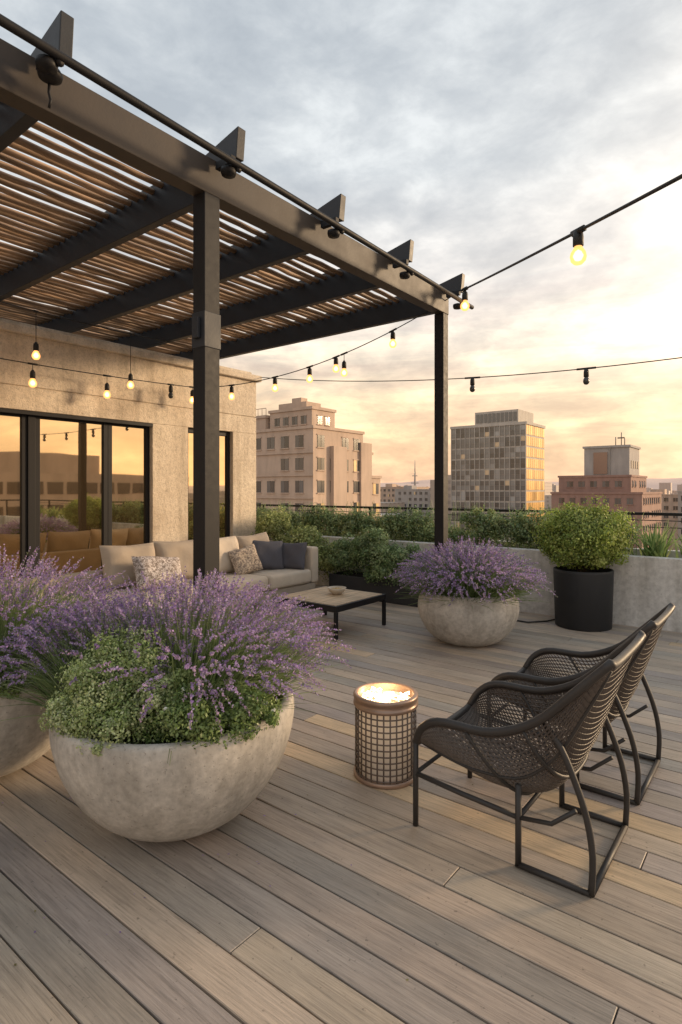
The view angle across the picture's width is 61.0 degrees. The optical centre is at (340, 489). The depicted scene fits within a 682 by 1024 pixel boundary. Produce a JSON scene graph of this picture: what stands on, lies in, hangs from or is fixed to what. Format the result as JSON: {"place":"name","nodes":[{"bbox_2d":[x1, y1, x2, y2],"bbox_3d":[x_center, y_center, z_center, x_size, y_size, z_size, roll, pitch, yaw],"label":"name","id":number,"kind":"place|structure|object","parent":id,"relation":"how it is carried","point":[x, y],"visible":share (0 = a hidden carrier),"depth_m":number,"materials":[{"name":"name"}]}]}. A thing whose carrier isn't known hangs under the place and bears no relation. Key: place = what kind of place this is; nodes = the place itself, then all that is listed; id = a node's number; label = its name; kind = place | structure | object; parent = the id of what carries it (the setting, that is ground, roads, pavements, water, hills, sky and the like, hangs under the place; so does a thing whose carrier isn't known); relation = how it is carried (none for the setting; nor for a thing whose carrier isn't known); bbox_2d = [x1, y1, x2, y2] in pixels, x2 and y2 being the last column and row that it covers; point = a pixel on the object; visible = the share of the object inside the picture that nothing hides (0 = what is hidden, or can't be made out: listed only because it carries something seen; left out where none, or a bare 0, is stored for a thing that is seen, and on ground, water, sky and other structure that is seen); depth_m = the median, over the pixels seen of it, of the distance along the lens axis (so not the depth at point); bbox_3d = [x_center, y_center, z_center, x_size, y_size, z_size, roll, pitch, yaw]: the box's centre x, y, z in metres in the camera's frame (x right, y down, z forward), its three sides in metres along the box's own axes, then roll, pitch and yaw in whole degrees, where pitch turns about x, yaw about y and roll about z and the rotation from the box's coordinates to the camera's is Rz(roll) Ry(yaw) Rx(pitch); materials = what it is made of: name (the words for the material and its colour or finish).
{"place":"outdoors","nodes":[
{"label":"outdoors","id":0,"kind":"place"},
{"bbox_2d":[255,398,381,531],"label":"stepped masonry building","id":1,"kind":"structure","parent":0,"point":[307,452],"depth_m":89.59,"materials":[{"name":"beige stone"}]},
{"bbox_2d":[0,0,681,482],"label":"sky","id":2,"kind":"structure","parent":0,"point":[480,134],"materials":[{"name":"grey"}]},
{"bbox_2d":[380,479,433,483],"bbox_3d":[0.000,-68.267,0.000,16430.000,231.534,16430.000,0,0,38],"label":"hills","id":3,"kind":"structure","parent":0,"point":[422,482],"depth_m":7734.98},
{"bbox_2d":[394,485,429,523],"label":"city building","id":4,"kind":"structure","parent":0,"point":[413,496],"depth_m":302.84,"materials":[{"name":"grey concrete"}]},
{"bbox_2d":[256,499,643,554],"bbox_3d":[0.138,0.503,9.274,8.564,0.726,0.725,0,0,38],"label":"parapet hedge","id":5,"kind":"object","parent":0,"point":[488,525],"visible":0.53,"depth_m":8.32,"materials":[{"name":"green plant"}]},
{"bbox_2d":[450,409,545,540],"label":"glass office tower","id":6,"kind":"structure","parent":0,"point":[497,458],"depth_m":155.94,"materials":[{"name":"grey glass"}]},
{"bbox_2d":[380,478,681,490],"bbox_3d":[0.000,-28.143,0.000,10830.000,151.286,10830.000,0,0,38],"label":"hills","id":7,"kind":"structure","parent":0,"point":[654,483],"depth_m":4295.61,"materials":[{"name":"grey"}]},
{"bbox_2d":[550,475,662,547],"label":"brick apartment building","id":8,"kind":"structure","parent":0,"point":[629,493],"depth_m":130.09,"materials":[{"name":"brown brick"}]},
{"bbox_2d":[583,432,640,474],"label":"rooftop plant house","id":9,"kind":"structure","parent":8,"relation":"on","point":[615,459],"depth_m":132.89,"materials":[{"name":"grey concrete"}]},
{"bbox_2d":[651,489,677,549],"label":"city building","id":10,"kind":"structure","parent":0,"point":[669,503],"depth_m":224.17,"materials":[{"name":"beige concrete"}]},
{"bbox_2d":[677,491,681,549],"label":"city building","id":11,"kind":"structure","parent":0,"point":[680,510],"depth_m":165.33,"materials":[{"name":"grey concrete"}]},
{"label":"city ground","id":12,"kind":"structure","parent":0,"visible":0},
{"bbox_2d":[380,484,428,501],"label":"city building","id":13,"kind":"structure","parent":12,"relation":"on","point":[387,492],"depth_m":358.22,"materials":[{"name":"beige concrete"}]},
{"bbox_2d":[412,467,417,485],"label":"radio mast","id":14,"kind":"object","parent":12,"relation":"on","point":[414,475],"visible":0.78,"depth_m":397.64,"materials":[{"name":"grey metal"}]},
{"bbox_2d":[380,475,681,534],"bbox_3d":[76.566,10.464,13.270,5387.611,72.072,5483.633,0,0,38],"label":"distant city","id":15,"kind":"object","parent":12,"relation":"on","point":[549,487],"visible":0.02,"depth_m":295.27},
{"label":"lower storeys","id":16,"kind":"object","parent":12,"relation":"on","visible":0},
{"bbox_2d":[0,331,255,542],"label":"walls","id":17,"kind":"structure","parent":16,"relation":"on","point":[62,391],"depth_m":8.11,"materials":[{"name":"stone"}]},
{"bbox_2d":[0,408,229,577],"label":"window frames","id":18,"kind":"structure","parent":17,"relation":"attached to","point":[30,479],"depth_m":6.94,"materials":[{"name":"black metal"}]},
{"bbox_2d":[0,415,225,583],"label":"window glass","id":19,"kind":"object","parent":18,"relation":"in","point":[70,489],"visible":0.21,"depth_m":7.35,"materials":[{"name":"clear glass"}]},
{"bbox_2d":[0,318,261,382],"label":"coping","id":20,"kind":"object","parent":17,"relation":"on","point":[20,328],"visible":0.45,"depth_m":7.48,"materials":[{"name":"concrete"}]},
{"bbox_2d":[0,584,681,1023],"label":"deck","id":21,"kind":"structure","parent":16,"relation":"on","point":[324,886],"depth_m":2.17,"materials":[{"name":"brown wood"}]},
{"bbox_2d":[0,675,58,776],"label":"concrete bowl planter","id":22,"kind":"object","parent":21,"relation":"on","point":[24,741],"visible":0.32,"depth_m":2.83,"materials":[{"name":"concrete"}]},
{"bbox_2d":[0,651,31,699],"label":"green shrub","id":23,"kind":"object","parent":22,"relation":"in","point":[5,689],"visible":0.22,"depth_m":2.74,"materials":[{"name":"green plant"}]},
{"bbox_2d":[0,544,155,708],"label":"lavender plant","id":24,"kind":"object","parent":22,"relation":"in","point":[18,608],"visible":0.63,"depth_m":3.11,"materials":[{"name":"purple plant"}]},
{"bbox_2d":[0,532,317,623],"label":"outdoor sofa","id":25,"kind":"object","parent":21,"relation":"on","point":[282,567],"visible":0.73,"depth_m":7.10,"materials":[{"name":"beige fabric"}]},
{"bbox_2d":[49,684,293,841],"bbox_3d":[-0.754,1.230,2.680,1.071,0.540,1.071,0,0,38],"label":"concrete bowl planter","id":26,"kind":"object","parent":21,"relation":"on","point":[143,791],"visible":0.62,"depth_m":2.23,"materials":[{"name":"concrete"}]},
{"bbox_2d":[0,594,208,720],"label":"lavender plant","id":27,"kind":"object","parent":26,"relation":"in","point":[49,681],"visible":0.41,"depth_m":2.66,"materials":[{"name":"purple plant"}]},
{"bbox_2d":[37,624,186,756],"bbox_3d":[-0.942,0.820,2.450,0.736,0.469,0.569,0,0,38],"label":"green shrub","id":28,"kind":"object","parent":26,"relation":"in","point":[115,706],"visible":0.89,"depth_m":2.31,"materials":[{"name":"green plant"}]},
{"bbox_2d":[0,566,355,765],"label":"lavender plant","id":29,"kind":"object","parent":26,"relation":"in","point":[253,647],"visible":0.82,"depth_m":2.62,"materials":[{"name":"purple plant"}]},
{"bbox_2d":[143,666,282,749],"bbox_3d":[-0.515,0.887,2.371,0.426,0.324,0.559,0,0,80],"label":"flowering groundcover","id":30,"kind":"object","parent":26,"relation":"in","point":[174,722],"visible":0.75,"depth_m":2.27,"materials":[{"name":"green plant"}]},
{"bbox_2d":[0,10,473,624],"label":"pergola","id":31,"kind":"object","parent":21,"relation":"on","point":[36,86],"visible":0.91,"depth_m":4.81,"materials":[{"name":"brown metal"}]},
{"bbox_2d":[0,301,170,388],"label":"string lights","id":32,"kind":"object","parent":31,"relation":"hanging from","point":[36,356],"visible":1,"depth_m":6.95,"materials":[{"name":"rubber"}]},
{"bbox_2d":[0,358,192,403],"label":"string lights","id":33,"kind":"object","parent":31,"relation":"hanging from","point":[32,382],"visible":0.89,"depth_m":7.25,"materials":[{"name":"rubber"}]},
{"bbox_2d":[219,298,448,399],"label":"string lights","id":34,"kind":"object","parent":31,"relation":"hanging from","point":[344,372],"visible":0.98,"depth_m":7.22,"materials":[{"name":"rubber"}]},
{"bbox_2d":[460,174,681,310],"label":"string lights","id":35,"kind":"object","parent":31,"relation":"hanging from","point":[578,255],"visible":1,"depth_m":3.55,"materials":[{"name":"rubber"}]},
{"bbox_2d":[251,504,345,581],"bbox_3d":[-0.654,0.801,8.925,1.826,1.164,0.673,0,0,33],"label":"leafy shrub","id":36,"kind":"object","parent":21,"relation":"on","point":[270,524],"visible":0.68,"depth_m":8.86,"materials":[{"name":"green plant"}]},
{"bbox_2d":[273,586,385,640],"bbox_3d":[-0.120,1.325,6.344,0.880,0.349,0.890,0,0,38],"label":"coffee table","id":37,"kind":"object","parent":21,"relation":"on","point":[325,599],"visible":0.81,"depth_m":6.17,"materials":[{"name":"beige wood"}]},
{"bbox_2d":[327,586,345,594],"bbox_3d":[-0.046,1.113,6.406,0.210,0.072,0.210,0,0,38],"label":"serving bowl","id":38,"kind":"object","parent":37,"relation":"on","point":[336,590],"visible":1,"depth_m":6.35,"materials":[{"name":"ceramic"}]},
{"bbox_2d":[329,570,419,606],"bbox_3d":[0.567,1.350,8.034,1.500,0.300,0.480,0,0,38],"label":"trough planter","id":39,"kind":"object","parent":21,"relation":"on","point":[354,581],"visible":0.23,"depth_m":7.79,"materials":[{"name":"metal"}]},
{"bbox_2d":[327,525,427,585],"bbox_3d":[0.472,0.902,8.011,1.728,0.836,0.730,0,0,38],"label":"leafy shrub","id":40,"kind":"object","parent":39,"relation":"in","point":[378,554],"visible":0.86,"depth_m":7.87,"materials":[{"name":"green plant"}]},
{"bbox_2d":[353,681,417,789],"bbox_3d":[0.236,1.284,3.064,0.342,0.432,0.342,0,0,38],"label":"lattice lantern","id":41,"kind":"object","parent":21,"relation":"on","point":[387,719],"visible":0.96,"depth_m":2.94,"materials":[{"name":"brown metal"}]},
{"bbox_2d":[418,590,518,646],"bbox_3d":[1.260,1.245,5.754,0.984,0.510,0.984,0,0,38],"label":"concrete bowl planter","id":42,"kind":"object","parent":21,"relation":"on","point":[458,622],"visible":0.64,"depth_m":5.35,"materials":[{"name":"concrete"}]},
{"bbox_2d":[384,535,557,608],"bbox_3d":[1.269,0.796,5.749,1.619,0.676,1.705,0,0,38],"label":"lavender plant","id":43,"kind":"object","parent":42,"relation":"in","point":[469,575],"visible":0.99,"depth_m":5.44,"materials":[{"name":"purple plant"}]},
{"bbox_2d":[412,630,645,897],"bbox_3d":[0.824,1.056,2.555,0.847,0.888,0.646,0,0,38],"label":"wicker lounge chair","id":44,"kind":"object","parent":21,"relation":"on","point":[590,695],"visible":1,"depth_m":2.35,"materials":[{"name":"black wicker"}]},
{"bbox_2d":[517,619,554,622],"bbox_3d":[2.239,1.465,6.664,0.780,0.065,0.346,0,0,3],"label":"power cable","id":45,"kind":"object","parent":21,"relation":"on","point":[535,621],"visible":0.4,"depth_m":6.54,"materials":[{"name":"rubber"}]},
{"bbox_2d":[486,602,675,805],"bbox_3d":[1.310,1.056,3.177,0.847,0.888,0.646,0,0,38],"label":"wicker lounge chair","id":46,"kind":"object","parent":21,"relation":"on","point":[651,629],"visible":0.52,"depth_m":3.02,"materials":[{"name":"black wicker"}]},
{"bbox_2d":[553,565,613,631],"bbox_3d":[2.677,1.185,6.399,0.620,0.630,0.620,0,0,38],"label":"black cylinder planter","id":47,"kind":"object","parent":21,"relation":"on","point":[583,601],"visible":0.88,"depth_m":6.14,"materials":[{"name":"metal"}]},
{"bbox_2d":[529,495,643,571],"bbox_3d":[2.661,0.498,6.376,1.109,0.913,1.130,0,0,38],"label":"round shrub","id":48,"kind":"object","parent":47,"relation":"in","point":[583,538],"visible":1,"depth_m":6.16,"materials":[{"name":"green plant"}]},
{"bbox_2d":[257,531,681,632],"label":"parapet wall","id":49,"kind":"structure","parent":16,"relation":"on","point":[646,589],"depth_m":6.40,"materials":[{"name":"grey concrete"}]},
{"bbox_2d":[256,504,681,539],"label":"metal railing","id":50,"kind":"object","parent":49,"relation":"on","point":[507,510],"visible":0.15,"depth_m":8.32,"materials":[{"name":"black metal"}]},
{"bbox_3d":[0.712,0.950,8.790,16.300,0.300,0.468,0,0,38],"label":"soil bed","id":51,"kind":"object","parent":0,"visible":0},
{"bbox_2d":[630,519,681,556],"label":"spiky grass plant","id":52,"kind":"object","parent":51,"relation":"on","point":[657,544],"visible":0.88,"depth_m":6.43,"materials":[{"name":"green plant"}]},
{"bbox_2d":[670,533,681,557],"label":"spiky grass plant","id":53,"kind":"object","parent":51,"relation":"on","point":[676,549],"visible":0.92,"depth_m":6.32,"materials":[{"name":"green plant"}]},
{"bbox_3d":[5.525,-0.025,4.440,0.050,3.050,0.048,0,0,38],"label":"light pole","id":54,"kind":"object","parent":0,"visible":0},
{"bbox_2d":[261,357,681,391],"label":"string lights","id":55,"kind":"object","parent":54,"relation":"hanging from","point":[586,380],"visible":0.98,"depth_m":6.97,"materials":[{"name":"rubber"}]}
]}

